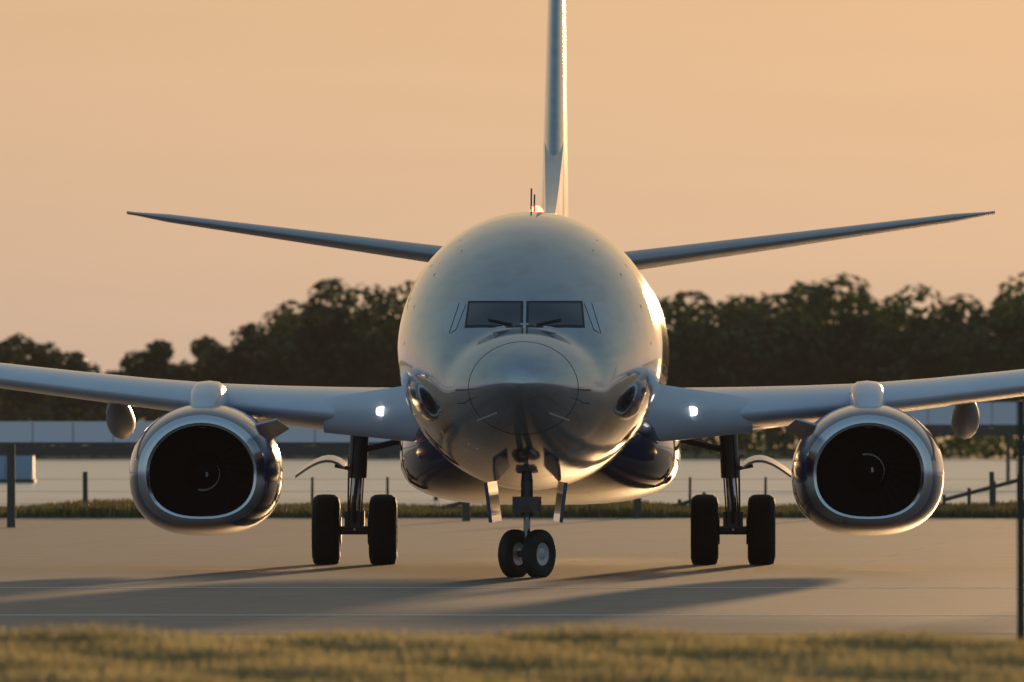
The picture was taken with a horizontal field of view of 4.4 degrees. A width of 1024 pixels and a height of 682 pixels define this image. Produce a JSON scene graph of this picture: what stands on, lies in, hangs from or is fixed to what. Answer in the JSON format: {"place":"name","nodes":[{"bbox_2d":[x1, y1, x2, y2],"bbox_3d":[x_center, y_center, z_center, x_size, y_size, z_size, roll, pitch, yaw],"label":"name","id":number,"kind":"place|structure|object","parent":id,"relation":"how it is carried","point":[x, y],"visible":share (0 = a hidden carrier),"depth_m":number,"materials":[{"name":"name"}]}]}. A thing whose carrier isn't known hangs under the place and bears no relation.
{"place":"outdoors","nodes":[
{"label":"outdoors","id":0,"kind":"place"},
{"bbox_2d":[0,518,1016,632],"bbox_3d":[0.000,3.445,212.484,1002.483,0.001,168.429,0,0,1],"label":"taxiway","id":1,"kind":"structure","parent":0,"point":[438,552],"depth_m":181.28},
{"bbox_2d":[0,0,1023,576],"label":"airplane","id":2,"kind":"object","parent":1,"relation":"on","point":[534,354],"visible":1,"depth_m":191.62,"materials":[{"name":"paint"}]},
{"bbox_2d":[0,460,1016,506],"bbox_3d":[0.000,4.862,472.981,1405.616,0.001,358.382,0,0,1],"label":"dry field","id":3,"kind":"structure","parent":0,"point":[113,475],"depth_m":433.59,"materials":[{"name":"beige plant"}]},
{"bbox_2d":[0,456,35,482],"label":"electrical cabinet","id":4,"kind":"object","parent":3,"relation":"on","point":[24,469],"visible":0.58,"depth_m":430.95,"materials":[{"name":"blue"}]},
{"bbox_2d":[0,421,437,499],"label":"panel canopy","id":5,"kind":"object","parent":3,"relation":"on","point":[55,433],"visible":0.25,"depth_m":345.32,"materials":[{"name":"grey metal"}]},
{"bbox_2d":[906,402,1016,480],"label":"panel canopy","id":6,"kind":"object","parent":3,"relation":"on","point":[997,418],"visible":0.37,"depth_m":420.73,"materials":[{"name":"grey metal"}]},
{"bbox_2d":[0,587,1016,587],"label":"taxiway markings","id":7,"kind":"object","parent":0,"point":[508,587],"visible":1,"depth_m":172.68,"materials":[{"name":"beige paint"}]},
{"bbox_2d":[0,0,1023,373],"label":"sky","id":8,"kind":"structure","parent":0,"point":[414,121],"materials":[{"name":"orange"}]},
{"bbox_2d":[29,419,1016,459],"bbox_3d":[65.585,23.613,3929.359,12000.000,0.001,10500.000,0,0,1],"label":"wall","id":9,"kind":"structure","parent":0,"point":[704,455],"depth_m":676.19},
{"bbox_2d":[6,633,1016,681],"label":"bank grass","id":10,"kind":"structure","parent":9,"relation":"on","point":[998,635],"depth_m":136.58,"materials":[{"name":"green plant"}]},
{"bbox_2d":[0,620,1023,681],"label":"grass blades","id":11,"kind":"object","parent":10,"relation":"on","point":[606,654],"visible":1,"depth_m":86.59,"materials":[{"name":"green plant"}]},
{"bbox_2d":[1017,400,1023,641],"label":"pole","id":12,"kind":"object","parent":10,"relation":"on","point":[1020,519],"visible":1,"depth_m":104.96,"materials":[{"name":"grey metal"}]},
{"bbox_2d":[0,272,1023,450],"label":"tree line","id":13,"kind":"object","parent":9,"relation":"on","point":[797,340],"visible":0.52,"depth_m":798.38,"materials":[{"name":"green plant"}]},
{"bbox_2d":[0,396,1023,458],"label":"hedge row","id":14,"kind":"object","parent":9,"relation":"on","point":[786,438],"visible":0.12,"depth_m":664.86,"materials":[{"name":"green plant"}]},
{"bbox_2d":[7,445,1016,526],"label":"fence posts and rails","id":15,"kind":"object","parent":9,"relation":"on","point":[11,519],"visible":0.32,"depth_m":278.97,"materials":[{"name":"grey"}]},
{"label":"grass verge","id":16,"kind":"object","parent":9,"relation":"on","visible":0},
{"bbox_2d":[0,497,1016,517],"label":"verge grass","id":17,"kind":"structure","parent":16,"relation":"on","point":[105,508],"depth_m":288.29,"materials":[{"name":"green plant"}]},
{"bbox_2d":[0,472,1016,508],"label":"perimeter fence","id":18,"kind":"object","parent":16,"relation":"on","point":[85,491],"visible":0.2,"depth_m":296.98,"materials":[{"name":"grey metal"}]}
]}

